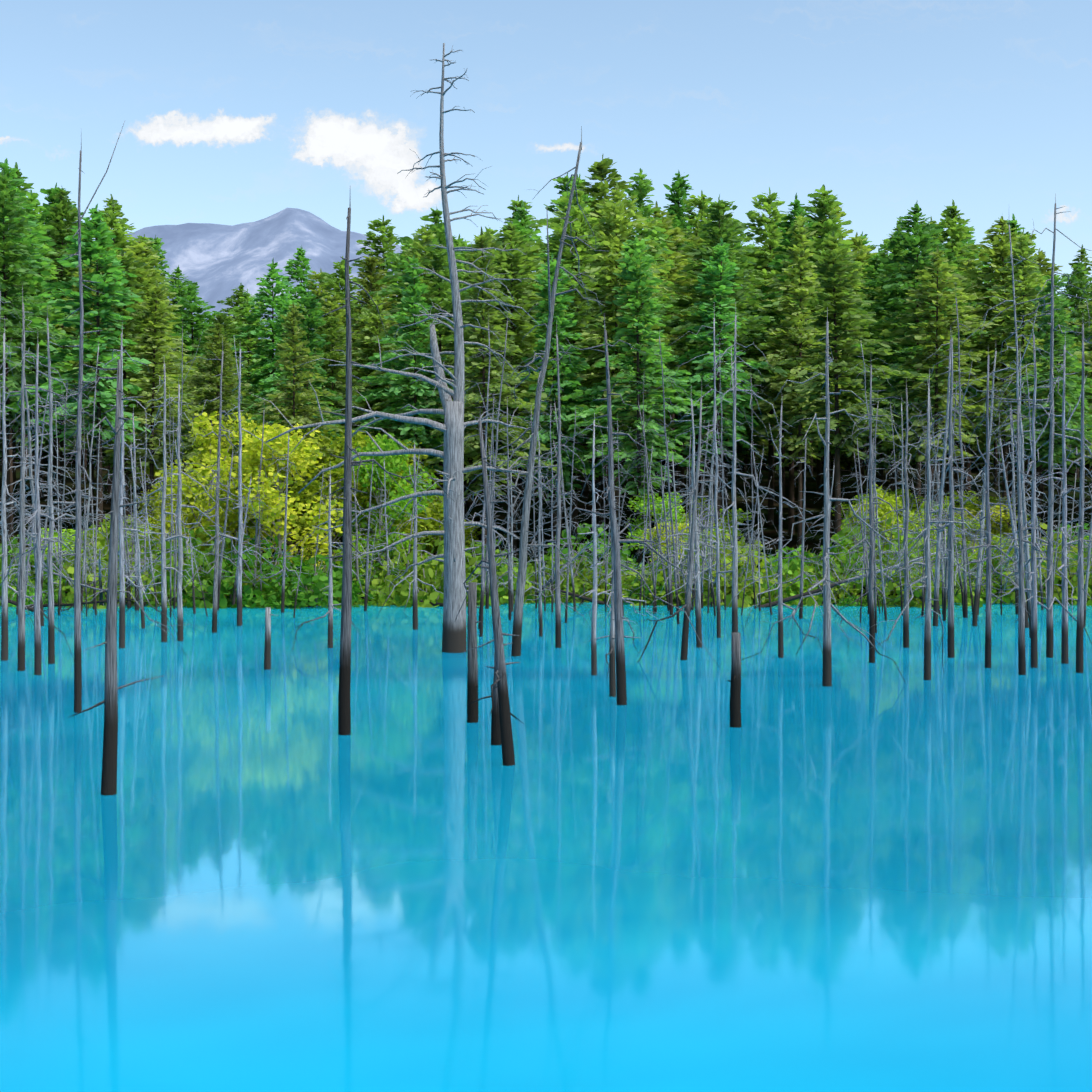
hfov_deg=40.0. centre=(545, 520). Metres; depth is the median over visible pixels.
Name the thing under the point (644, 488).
dead thicket
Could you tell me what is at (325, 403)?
conifer tree
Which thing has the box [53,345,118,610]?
dead pole
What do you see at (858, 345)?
conifer tree
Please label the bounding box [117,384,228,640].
dead tree
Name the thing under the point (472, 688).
dead stump
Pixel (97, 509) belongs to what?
dead thicket
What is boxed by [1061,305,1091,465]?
conifer tree
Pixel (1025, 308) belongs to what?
conifer tree
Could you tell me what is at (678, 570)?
dead pole
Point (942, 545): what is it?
dead thicket
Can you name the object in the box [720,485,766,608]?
dead thicket
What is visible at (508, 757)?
leaning dead tree
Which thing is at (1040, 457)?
conifer tree
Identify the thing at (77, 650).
dead tree
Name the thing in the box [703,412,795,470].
young conifer
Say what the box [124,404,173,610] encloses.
dead pole
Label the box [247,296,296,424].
conifer tree
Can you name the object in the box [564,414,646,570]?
dead thicket
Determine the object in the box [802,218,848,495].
conifer tree
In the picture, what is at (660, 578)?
bank shrub
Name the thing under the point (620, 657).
dead tree
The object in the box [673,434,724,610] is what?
dead thicket
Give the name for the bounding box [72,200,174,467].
conifer tree
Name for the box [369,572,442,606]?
fallen log
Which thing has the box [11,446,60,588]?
dead pole
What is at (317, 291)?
conifer tree
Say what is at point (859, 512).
dead thicket
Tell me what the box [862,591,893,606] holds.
bank shrub
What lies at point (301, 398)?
conifer tree
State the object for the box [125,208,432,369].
mountain terrain
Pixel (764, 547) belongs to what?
dead pole
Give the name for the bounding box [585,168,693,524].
conifer tree
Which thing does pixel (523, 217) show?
conifer tree
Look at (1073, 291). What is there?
conifer tree
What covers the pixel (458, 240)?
conifer tree
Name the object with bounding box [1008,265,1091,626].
dead pole
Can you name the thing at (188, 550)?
bank shrub
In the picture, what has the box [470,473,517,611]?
dead pole
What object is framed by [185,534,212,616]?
dead thicket
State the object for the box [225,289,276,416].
conifer tree
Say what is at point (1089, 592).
bank shrub
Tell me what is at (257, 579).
bank shrub
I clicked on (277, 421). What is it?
broadleaf tree
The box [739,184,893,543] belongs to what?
conifer tree
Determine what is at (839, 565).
bank shrub
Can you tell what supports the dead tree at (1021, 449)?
in the pond water
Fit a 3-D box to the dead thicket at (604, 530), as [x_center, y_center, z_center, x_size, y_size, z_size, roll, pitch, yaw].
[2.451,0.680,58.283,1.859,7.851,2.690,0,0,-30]
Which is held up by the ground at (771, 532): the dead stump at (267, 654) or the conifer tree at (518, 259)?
the conifer tree at (518, 259)
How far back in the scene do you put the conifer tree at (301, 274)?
125.41 m
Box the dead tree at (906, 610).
[874,383,943,647]
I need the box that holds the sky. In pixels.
[0,0,1091,309]
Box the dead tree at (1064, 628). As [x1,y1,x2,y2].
[1006,345,1091,663]
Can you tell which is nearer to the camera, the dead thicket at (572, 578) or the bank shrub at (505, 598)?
the dead thicket at (572, 578)
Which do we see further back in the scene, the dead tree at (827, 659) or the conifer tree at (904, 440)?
the conifer tree at (904, 440)
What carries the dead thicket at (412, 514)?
on the ground at (771, 532)
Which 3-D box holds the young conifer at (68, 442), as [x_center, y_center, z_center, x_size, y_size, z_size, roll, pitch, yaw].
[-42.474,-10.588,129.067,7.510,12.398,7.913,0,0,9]
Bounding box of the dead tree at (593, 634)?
[570,413,663,674]
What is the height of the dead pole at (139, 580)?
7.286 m
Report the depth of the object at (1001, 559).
55.92 m
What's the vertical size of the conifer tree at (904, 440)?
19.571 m
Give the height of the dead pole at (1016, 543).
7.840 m
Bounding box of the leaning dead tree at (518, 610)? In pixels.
[485,126,604,655]
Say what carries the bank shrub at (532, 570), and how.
on the ground at (771, 532)
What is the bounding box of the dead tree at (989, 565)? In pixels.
[932,353,1039,667]
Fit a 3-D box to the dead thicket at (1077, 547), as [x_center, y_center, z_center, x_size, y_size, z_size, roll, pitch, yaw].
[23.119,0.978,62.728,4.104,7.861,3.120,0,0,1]
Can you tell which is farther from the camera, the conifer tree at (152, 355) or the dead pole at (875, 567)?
the conifer tree at (152, 355)
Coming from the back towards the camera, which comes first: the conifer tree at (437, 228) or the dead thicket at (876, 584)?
the conifer tree at (437, 228)
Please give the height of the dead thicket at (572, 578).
9.776 m
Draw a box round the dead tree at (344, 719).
[314,203,454,734]
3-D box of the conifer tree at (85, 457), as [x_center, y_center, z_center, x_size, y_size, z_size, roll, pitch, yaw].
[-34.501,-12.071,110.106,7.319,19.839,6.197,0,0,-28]
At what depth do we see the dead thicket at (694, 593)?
56.09 m
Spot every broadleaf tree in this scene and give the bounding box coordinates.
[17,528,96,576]
[89,515,159,549]
[136,465,199,536]
[143,482,197,543]
[153,411,274,564]
[157,419,265,535]
[195,423,342,573]
[200,421,304,566]
[248,410,331,552]
[285,425,378,560]
[288,426,398,571]
[322,439,443,552]
[333,432,437,578]
[360,463,425,559]
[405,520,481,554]
[412,495,464,543]
[625,492,691,560]
[639,522,700,576]
[642,500,687,555]
[679,497,732,544]
[684,527,763,562]
[697,508,751,544]
[831,494,896,546]
[832,494,866,544]
[841,483,903,559]
[865,488,923,543]
[885,509,936,558]
[908,500,967,547]
[916,490,986,541]
[936,517,1010,580]
[942,500,1017,557]
[975,496,1040,538]
[1008,538,1058,566]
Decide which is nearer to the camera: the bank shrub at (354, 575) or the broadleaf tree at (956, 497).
the bank shrub at (354, 575)
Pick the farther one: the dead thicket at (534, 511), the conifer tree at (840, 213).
the conifer tree at (840, 213)
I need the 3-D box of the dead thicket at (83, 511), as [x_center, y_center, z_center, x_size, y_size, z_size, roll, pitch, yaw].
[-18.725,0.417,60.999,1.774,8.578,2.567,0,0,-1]
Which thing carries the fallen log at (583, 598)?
in the pond water
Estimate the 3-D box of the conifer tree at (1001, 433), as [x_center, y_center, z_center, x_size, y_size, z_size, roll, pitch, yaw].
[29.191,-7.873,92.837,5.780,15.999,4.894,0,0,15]
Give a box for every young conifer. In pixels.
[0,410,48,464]
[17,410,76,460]
[72,438,107,461]
[438,431,495,464]
[562,424,648,449]
[619,412,704,464]
[684,431,744,466]
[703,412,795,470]
[741,411,797,466]
[774,427,831,468]
[813,426,876,470]
[864,437,907,464]
[899,437,959,464]
[924,440,981,467]
[970,434,1000,469]
[971,434,1030,469]
[1025,440,1091,468]
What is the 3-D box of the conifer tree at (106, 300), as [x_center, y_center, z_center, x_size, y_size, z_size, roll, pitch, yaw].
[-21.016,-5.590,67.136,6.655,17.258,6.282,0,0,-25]
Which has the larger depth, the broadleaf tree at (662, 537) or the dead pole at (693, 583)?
the broadleaf tree at (662, 537)
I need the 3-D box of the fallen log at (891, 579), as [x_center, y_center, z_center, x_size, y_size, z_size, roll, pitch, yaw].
[14.021,2.296,61.890,3.188,1.722,7.418,0,28,-44]
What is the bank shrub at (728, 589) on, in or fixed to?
on the ground at (771, 532)
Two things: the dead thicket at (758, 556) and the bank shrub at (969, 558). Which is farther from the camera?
the bank shrub at (969, 558)
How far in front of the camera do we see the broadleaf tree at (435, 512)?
67.60 m
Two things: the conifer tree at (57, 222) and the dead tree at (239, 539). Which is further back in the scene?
the conifer tree at (57, 222)
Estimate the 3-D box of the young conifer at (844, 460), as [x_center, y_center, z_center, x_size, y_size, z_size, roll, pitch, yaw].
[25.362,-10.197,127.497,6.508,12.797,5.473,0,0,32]
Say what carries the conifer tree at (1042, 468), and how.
on the ground at (771, 532)
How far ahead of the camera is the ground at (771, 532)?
99.58 m
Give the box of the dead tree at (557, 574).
[492,324,598,647]
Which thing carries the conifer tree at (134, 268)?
on the ground at (771, 532)
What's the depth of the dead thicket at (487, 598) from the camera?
59.91 m
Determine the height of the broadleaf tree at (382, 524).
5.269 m
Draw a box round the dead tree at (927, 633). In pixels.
[868,369,1004,679]
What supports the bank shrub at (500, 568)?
on the ground at (771, 532)
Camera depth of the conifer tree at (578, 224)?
83.24 m
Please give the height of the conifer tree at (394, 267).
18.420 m
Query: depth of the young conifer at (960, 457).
127.50 m
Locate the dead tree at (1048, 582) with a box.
[967,193,1091,657]
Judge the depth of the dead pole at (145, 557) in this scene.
61.93 m
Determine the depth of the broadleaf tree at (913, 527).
67.02 m
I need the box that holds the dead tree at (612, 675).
[583,486,645,696]
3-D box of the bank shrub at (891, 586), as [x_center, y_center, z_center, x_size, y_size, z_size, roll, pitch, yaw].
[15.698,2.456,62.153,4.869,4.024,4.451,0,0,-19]
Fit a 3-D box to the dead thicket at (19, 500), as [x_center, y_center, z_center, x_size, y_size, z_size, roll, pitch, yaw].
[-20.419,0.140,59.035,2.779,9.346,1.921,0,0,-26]
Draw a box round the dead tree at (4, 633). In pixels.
[0,327,73,660]
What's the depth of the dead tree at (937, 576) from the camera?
49.79 m
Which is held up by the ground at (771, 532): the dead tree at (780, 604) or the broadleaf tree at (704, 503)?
the broadleaf tree at (704, 503)
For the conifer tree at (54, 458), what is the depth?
104.08 m
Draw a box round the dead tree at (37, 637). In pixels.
[0,344,98,674]
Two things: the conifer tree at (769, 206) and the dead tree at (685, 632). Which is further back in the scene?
the conifer tree at (769, 206)
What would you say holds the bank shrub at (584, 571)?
on the ground at (771, 532)
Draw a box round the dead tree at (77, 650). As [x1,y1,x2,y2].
[45,121,213,712]
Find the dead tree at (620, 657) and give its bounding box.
[525,315,718,704]
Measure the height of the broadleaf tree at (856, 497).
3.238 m
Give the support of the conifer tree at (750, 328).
on the ground at (771, 532)
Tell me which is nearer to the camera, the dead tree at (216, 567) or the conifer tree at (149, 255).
the dead tree at (216, 567)
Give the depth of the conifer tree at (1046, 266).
83.54 m
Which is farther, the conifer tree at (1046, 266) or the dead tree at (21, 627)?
the conifer tree at (1046, 266)
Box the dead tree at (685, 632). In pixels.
[636,382,735,661]
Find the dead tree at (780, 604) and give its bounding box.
[724,405,822,657]
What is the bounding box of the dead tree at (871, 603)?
[831,365,916,662]
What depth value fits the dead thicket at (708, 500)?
60.27 m
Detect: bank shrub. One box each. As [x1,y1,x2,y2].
[0,534,71,593]
[0,548,35,598]
[0,565,34,605]
[8,583,47,606]
[30,584,67,602]
[32,543,89,591]
[54,537,160,608]
[56,534,125,591]
[62,514,159,593]
[89,534,177,598]
[117,541,183,603]
[139,515,242,607]
[151,581,211,605]
[175,529,268,607]
[176,565,243,607]
[197,551,279,595]
[208,528,308,608]
[244,555,341,608]
[257,548,305,597]
[262,553,372,607]
[317,565,378,596]
[320,533,408,593]
[326,597,359,605]
[352,534,420,591]
[357,575,428,605]
[372,535,484,607]
[395,546,437,593]
[404,555,443,576]
[439,534,532,605]
[443,578,490,605]
[465,548,534,602]
[485,575,534,603]
[513,560,537,575]
[516,543,603,603]
[524,568,581,602]
[544,523,635,583]
[560,557,600,590]
[578,572,622,602]
[585,564,631,600]
[599,555,652,599]
[610,557,723,605]
[622,571,652,602]
[624,561,684,605]
[649,532,757,603]
[666,520,777,607]
[694,546,740,593]
[747,549,821,605]
[758,564,835,605]
[767,545,821,592]
[777,546,850,593]
[811,533,886,593]
[813,569,860,602]
[819,500,932,591]
[835,595,866,606]
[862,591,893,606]
[867,532,982,608]
[893,530,982,590]
[895,594,931,605]
[954,556,1000,598]
[955,545,1042,597]
[957,576,1037,603]
[984,559,1044,595]
[991,518,1091,602]
[1038,513,1091,587]
[1043,580,1089,598]
[1043,586,1089,604]
[1054,547,1091,605]
[1061,546,1091,589]
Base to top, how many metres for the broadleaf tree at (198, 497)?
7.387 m
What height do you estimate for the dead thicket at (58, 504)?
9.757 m
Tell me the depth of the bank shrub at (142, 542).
63.74 m
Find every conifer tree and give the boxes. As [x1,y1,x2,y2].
[0,158,63,538]
[0,169,84,558]
[0,239,54,493]
[0,268,39,401]
[1,203,150,557]
[10,162,44,481]
[10,233,46,473]
[12,190,78,527]
[18,290,69,497]
[25,187,104,522]
[27,206,82,490]
[30,182,112,507]
[55,260,112,525]
[59,249,196,515]
[69,222,86,482]
[71,235,214,505]
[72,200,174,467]
[88,194,138,492]
[102,280,204,533]
[123,269,205,492]
[141,234,160,480]
[148,235,194,349]
[157,265,207,442]
[162,281,245,516]
[169,321,252,492]
[180,312,264,430]
[184,342,261,456]
[200,330,257,421]
[217,283,258,326]
[223,314,247,362]
[223,316,262,445]
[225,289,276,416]
[232,258,301,422]
[246,297,344,552]
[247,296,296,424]
[249,289,364,553]
[254,302,343,554]
[268,245,317,369]
[282,269,331,372]
[305,256,384,402]
[309,291,374,435]
[314,313,382,534]
[326,215,404,463]
[329,251,398,412]
[338,291,399,523]
[352,255,453,546]
[353,225,472,460]
[361,242,431,412]
[364,207,467,498]
[366,239,487,526]
[410,237,478,521]
[426,227,560,547]
[439,221,584,557]
[442,234,469,338]
[448,225,534,500]
[466,235,533,534]
[492,235,549,528]
[493,252,616,565]
[500,185,614,542]
[502,195,545,489]
[502,200,553,518]
[509,261,627,552]
[536,155,674,519]
[543,173,591,484]
[545,174,591,481]
[546,174,599,499]
[559,196,674,528]
[560,232,711,570]
[563,181,689,537]
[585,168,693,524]
[587,292,641,506]
[635,201,703,525]
[644,238,767,546]
[648,199,769,504]
[658,238,795,529]
[659,252,696,495]
[661,204,688,477]
[662,170,698,482]
[666,237,697,498]
[668,195,805,514]
[680,224,764,515]
[682,191,714,487]
[683,221,705,500]
[684,187,798,524]
[733,193,851,534]
[738,212,852,551]
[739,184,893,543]
[740,242,768,479]
[747,229,786,467]
[765,222,788,498]
[769,204,873,529]
[775,259,863,518]
[778,231,930,548]
[782,206,817,488]
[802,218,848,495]
[809,441,812,475]
[838,238,943,494]
[843,232,881,494]
[850,275,938,515]
[852,248,903,489]
[853,231,878,481]
[854,203,980,527]
[858,254,875,487]
[877,217,920,273]
[879,245,1000,534]
[881,244,969,497]
[888,242,910,473]
[905,199,990,495]
[907,217,942,486]
[924,245,989,508]
[934,280,1008,504]
[946,214,1070,528]
[949,223,988,480]
[954,214,1055,525]
[956,259,991,492]
[957,236,989,471]
[975,348,1016,467]
[976,228,1080,532]
[988,265,1006,486]
[997,248,1091,536]
[1001,275,1091,513]
[1014,309,1091,546]
[1025,335,1066,486]
[1032,271,1049,495]
[1037,329,1047,504]
[1056,262,1091,477]
[1061,245,1091,468]
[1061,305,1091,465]
[1072,291,1091,377]
[1074,286,1091,389]
[1074,311,1091,376]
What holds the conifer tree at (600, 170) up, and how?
on the ground at (771, 532)
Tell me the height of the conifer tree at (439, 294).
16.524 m
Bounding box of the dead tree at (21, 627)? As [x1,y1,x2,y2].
[0,284,82,670]
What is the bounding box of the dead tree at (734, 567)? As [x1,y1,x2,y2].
[680,305,811,632]
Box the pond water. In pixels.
[0,601,1091,1091]
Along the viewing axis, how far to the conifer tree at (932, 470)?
89.87 m
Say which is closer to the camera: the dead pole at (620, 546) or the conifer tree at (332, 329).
the dead pole at (620, 546)
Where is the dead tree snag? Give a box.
[252,43,552,652]
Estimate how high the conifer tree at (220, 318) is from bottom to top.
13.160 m
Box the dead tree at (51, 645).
[0,305,126,663]
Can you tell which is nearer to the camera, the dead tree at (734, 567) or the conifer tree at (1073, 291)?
the dead tree at (734, 567)
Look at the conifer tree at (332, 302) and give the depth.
88.79 m
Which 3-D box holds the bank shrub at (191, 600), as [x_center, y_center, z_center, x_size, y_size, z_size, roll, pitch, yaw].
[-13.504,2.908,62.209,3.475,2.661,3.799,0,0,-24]
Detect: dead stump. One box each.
[264,607,278,669]
[465,635,523,744]
[467,582,479,722]
[726,632,740,727]
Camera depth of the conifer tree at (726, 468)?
90.07 m
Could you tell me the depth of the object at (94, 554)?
56.24 m
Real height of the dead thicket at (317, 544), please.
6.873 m
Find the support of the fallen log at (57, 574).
on the pond water
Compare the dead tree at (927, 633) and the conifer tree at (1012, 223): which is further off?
the conifer tree at (1012, 223)
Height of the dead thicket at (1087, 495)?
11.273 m
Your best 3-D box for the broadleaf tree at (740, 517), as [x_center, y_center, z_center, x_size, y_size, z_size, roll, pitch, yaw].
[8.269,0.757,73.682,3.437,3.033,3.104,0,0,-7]
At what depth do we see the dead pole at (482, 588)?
45.84 m
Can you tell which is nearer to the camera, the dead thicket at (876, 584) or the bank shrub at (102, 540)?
the dead thicket at (876, 584)
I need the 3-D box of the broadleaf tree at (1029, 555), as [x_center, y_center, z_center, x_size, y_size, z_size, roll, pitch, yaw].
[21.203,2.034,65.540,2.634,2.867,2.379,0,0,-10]
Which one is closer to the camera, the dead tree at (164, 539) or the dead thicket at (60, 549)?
the dead tree at (164, 539)
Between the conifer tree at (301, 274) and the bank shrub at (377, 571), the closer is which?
the bank shrub at (377, 571)
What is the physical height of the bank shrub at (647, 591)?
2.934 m
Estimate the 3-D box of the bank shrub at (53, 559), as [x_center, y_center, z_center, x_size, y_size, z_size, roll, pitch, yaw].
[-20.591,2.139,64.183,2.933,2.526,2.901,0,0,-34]
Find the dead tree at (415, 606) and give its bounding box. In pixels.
[377,443,443,629]
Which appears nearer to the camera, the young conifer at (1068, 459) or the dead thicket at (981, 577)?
the dead thicket at (981, 577)
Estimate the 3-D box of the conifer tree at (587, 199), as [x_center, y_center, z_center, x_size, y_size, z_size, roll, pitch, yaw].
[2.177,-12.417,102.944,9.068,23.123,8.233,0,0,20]
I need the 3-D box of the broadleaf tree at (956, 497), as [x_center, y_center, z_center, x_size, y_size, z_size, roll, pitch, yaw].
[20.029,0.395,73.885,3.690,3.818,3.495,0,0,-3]
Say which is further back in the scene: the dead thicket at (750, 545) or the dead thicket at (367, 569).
the dead thicket at (367, 569)
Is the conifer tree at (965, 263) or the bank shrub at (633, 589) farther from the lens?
the conifer tree at (965, 263)
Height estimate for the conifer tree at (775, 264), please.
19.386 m
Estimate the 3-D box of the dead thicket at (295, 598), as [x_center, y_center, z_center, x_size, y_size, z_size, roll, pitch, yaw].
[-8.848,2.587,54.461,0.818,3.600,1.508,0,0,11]
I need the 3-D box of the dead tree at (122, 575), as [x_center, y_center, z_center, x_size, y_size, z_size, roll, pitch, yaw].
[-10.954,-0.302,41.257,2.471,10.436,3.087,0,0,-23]
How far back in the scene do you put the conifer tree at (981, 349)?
78.03 m
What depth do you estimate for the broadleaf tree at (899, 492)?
72.41 m
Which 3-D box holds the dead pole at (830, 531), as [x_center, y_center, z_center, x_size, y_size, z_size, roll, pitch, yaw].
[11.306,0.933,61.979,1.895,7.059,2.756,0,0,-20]
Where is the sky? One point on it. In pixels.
(234, 112)
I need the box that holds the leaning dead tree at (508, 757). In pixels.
[455,417,520,765]
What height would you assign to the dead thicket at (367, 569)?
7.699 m
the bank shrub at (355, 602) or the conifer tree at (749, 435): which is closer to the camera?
the bank shrub at (355, 602)
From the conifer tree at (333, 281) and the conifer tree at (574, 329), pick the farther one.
the conifer tree at (333, 281)
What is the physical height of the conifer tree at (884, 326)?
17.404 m
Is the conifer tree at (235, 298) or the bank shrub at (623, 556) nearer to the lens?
the bank shrub at (623, 556)
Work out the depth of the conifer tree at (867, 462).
110.33 m
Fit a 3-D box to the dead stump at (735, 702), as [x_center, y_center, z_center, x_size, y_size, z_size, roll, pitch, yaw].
[3.216,3.414,25.538,0.324,3.005,0.279,0,0,-37]
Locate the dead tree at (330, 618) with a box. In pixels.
[288,476,373,649]
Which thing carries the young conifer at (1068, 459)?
on the ground at (771, 532)
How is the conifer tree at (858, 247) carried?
on the ground at (771, 532)
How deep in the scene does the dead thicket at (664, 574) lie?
58.55 m
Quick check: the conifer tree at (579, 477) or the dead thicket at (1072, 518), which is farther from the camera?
the conifer tree at (579, 477)
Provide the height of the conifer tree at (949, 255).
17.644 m
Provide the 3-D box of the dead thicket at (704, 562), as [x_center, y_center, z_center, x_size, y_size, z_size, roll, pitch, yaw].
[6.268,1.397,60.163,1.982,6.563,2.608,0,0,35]
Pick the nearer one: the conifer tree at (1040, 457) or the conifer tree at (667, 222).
the conifer tree at (667, 222)
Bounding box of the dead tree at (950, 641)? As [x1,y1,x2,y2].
[881,337,1002,657]
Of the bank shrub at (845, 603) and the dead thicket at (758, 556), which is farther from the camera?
the bank shrub at (845, 603)
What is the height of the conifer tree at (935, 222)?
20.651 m
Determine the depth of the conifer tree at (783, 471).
103.19 m
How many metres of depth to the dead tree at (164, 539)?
43.45 m
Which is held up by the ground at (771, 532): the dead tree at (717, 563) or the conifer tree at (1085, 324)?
the conifer tree at (1085, 324)
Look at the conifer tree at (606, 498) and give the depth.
98.84 m
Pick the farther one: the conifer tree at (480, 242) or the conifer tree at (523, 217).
the conifer tree at (523, 217)
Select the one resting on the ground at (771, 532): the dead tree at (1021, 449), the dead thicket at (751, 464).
the dead thicket at (751, 464)
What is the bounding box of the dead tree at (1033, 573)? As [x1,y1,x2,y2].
[985,325,1091,667]
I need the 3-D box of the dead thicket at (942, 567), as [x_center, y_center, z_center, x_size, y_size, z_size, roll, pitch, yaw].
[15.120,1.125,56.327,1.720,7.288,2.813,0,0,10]
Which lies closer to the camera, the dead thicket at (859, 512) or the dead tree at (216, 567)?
the dead tree at (216, 567)
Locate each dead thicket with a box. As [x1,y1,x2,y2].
[0,291,43,553]
[0,421,56,566]
[1,448,57,614]
[33,391,107,614]
[39,403,91,609]
[62,423,110,615]
[63,439,95,591]
[66,503,104,606]
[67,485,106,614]
[70,426,129,608]
[83,474,151,606]
[118,495,149,586]
[130,519,134,573]
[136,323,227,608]
[138,421,202,616]
[138,458,159,610]
[147,390,204,606]
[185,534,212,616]
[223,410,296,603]
[226,481,276,606]
[288,551,319,617]
[296,466,340,575]
[320,447,381,596]
[341,461,412,601]
[342,461,404,610]
[353,524,392,600]
[390,454,439,571]
[465,435,520,608]
[503,407,592,611]
[506,427,554,610]
[510,411,561,607]
[522,403,607,610]
[544,431,599,583]
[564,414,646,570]
[578,420,644,606]
[583,508,607,577]
[586,437,631,610]
[589,521,627,604]
[601,494,629,606]
[606,376,676,607]
[621,413,684,612]
[621,446,671,610]
[628,401,683,610]
[629,467,703,614]
[640,438,687,613]
[657,501,686,606]
[658,445,753,587]
[659,506,686,601]
[671,461,690,562]
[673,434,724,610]
[674,410,753,582]
[675,522,707,614]
[677,424,737,609]
[686,504,730,607]
[694,510,715,615]
[699,413,751,612]
[704,341,758,609]
[704,425,762,598]
[711,462,731,574]
[712,381,782,603]
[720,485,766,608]
[738,449,776,614]
[739,479,777,610]
[832,453,891,604]
[833,438,894,579]
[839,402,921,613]
[839,404,924,587]
[856,513,885,612]
[860,399,916,614]
[880,516,897,611]
[883,413,960,616]
[883,415,941,615]
[890,383,975,603]
[902,482,957,614]
[908,437,962,615]
[930,465,968,614]
[933,500,967,616]
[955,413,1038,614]
[956,428,1008,569]
[966,533,1013,614]
[1014,468,1090,595]
[1053,472,1091,599]
[1054,535,1077,595]
[1067,397,1091,555]
[1067,474,1087,580]
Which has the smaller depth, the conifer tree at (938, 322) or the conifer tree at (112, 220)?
the conifer tree at (938, 322)
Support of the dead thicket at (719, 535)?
on the ground at (771, 532)
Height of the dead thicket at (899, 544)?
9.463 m
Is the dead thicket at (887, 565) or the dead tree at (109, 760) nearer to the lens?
the dead tree at (109, 760)
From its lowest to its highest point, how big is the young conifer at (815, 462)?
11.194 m
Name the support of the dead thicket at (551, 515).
in the pond water
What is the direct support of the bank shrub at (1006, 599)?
on the ground at (771, 532)
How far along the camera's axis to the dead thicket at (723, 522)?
59.08 m
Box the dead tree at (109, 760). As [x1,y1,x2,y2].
[68,350,162,794]
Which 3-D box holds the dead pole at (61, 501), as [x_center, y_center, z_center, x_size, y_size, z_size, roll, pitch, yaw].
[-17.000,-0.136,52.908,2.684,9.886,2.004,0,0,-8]
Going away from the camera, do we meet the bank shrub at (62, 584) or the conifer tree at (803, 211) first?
the bank shrub at (62, 584)
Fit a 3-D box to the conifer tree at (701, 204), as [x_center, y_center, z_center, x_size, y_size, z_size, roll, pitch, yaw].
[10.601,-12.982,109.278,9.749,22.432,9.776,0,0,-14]
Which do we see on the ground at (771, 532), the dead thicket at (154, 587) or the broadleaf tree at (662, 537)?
the broadleaf tree at (662, 537)
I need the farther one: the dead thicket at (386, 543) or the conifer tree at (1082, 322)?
the conifer tree at (1082, 322)
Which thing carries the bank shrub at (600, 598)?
on the ground at (771, 532)
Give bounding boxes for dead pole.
[0,361,74,625]
[7,343,88,625]
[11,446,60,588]
[32,387,98,598]
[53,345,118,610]
[91,447,146,596]
[96,487,148,607]
[107,417,182,605]
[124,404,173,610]
[124,445,176,628]
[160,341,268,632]
[173,536,207,613]
[212,447,255,610]
[231,479,273,606]
[244,436,311,612]
[464,318,542,628]
[464,319,544,636]
[465,398,524,623]
[466,397,541,619]
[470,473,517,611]
[511,442,589,636]
[526,408,608,622]
[566,426,658,615]
[625,329,708,623]
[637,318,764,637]
[663,454,690,605]
[666,509,709,608]
[677,421,756,606]
[727,452,777,614]
[756,438,832,618]
[797,465,842,605]
[806,344,943,619]
[833,408,903,622]
[835,438,901,632]
[880,381,998,620]
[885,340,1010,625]
[910,298,1013,617]
[938,443,1002,613]
[946,351,1000,625]
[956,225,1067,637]
[960,438,1030,627]
[970,353,1044,603]
[991,441,1058,617]
[996,408,1054,614]
[997,368,1068,609]
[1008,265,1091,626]
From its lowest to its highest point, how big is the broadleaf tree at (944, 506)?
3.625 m
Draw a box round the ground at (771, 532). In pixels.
[0,451,1091,604]
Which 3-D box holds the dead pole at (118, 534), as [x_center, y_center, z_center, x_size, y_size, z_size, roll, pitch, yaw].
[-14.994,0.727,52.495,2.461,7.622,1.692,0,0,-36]
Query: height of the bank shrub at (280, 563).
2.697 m
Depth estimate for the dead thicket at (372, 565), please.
60.95 m
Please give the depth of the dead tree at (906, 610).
41.57 m
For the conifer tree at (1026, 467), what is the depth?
112.41 m
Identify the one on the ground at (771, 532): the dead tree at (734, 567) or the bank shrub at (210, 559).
the bank shrub at (210, 559)
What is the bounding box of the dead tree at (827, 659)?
[742,307,905,686]
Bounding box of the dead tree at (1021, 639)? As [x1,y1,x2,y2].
[990,392,1068,674]
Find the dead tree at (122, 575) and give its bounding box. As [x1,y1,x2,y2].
[100,333,191,647]
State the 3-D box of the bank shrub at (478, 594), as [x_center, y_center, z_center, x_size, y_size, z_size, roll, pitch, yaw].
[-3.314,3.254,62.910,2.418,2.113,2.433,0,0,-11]
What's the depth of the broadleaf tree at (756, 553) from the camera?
66.41 m
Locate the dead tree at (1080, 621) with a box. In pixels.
[1044,324,1091,672]
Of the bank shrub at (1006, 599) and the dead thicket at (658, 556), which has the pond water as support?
the dead thicket at (658, 556)
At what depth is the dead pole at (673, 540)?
51.00 m
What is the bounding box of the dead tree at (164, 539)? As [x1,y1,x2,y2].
[118,364,218,641]
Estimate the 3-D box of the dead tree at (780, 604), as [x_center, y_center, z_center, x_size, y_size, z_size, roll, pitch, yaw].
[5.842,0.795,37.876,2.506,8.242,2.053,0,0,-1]
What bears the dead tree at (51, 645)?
on the pond water
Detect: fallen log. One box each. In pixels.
[0,596,43,611]
[26,562,147,602]
[30,552,150,613]
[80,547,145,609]
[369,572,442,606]
[527,580,609,606]
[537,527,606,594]
[756,552,935,607]
[830,538,939,606]
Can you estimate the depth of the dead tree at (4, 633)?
37.69 m
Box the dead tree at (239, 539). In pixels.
[183,339,296,625]
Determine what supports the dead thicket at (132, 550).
on the ground at (771, 532)
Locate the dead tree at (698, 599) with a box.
[633,399,750,647]

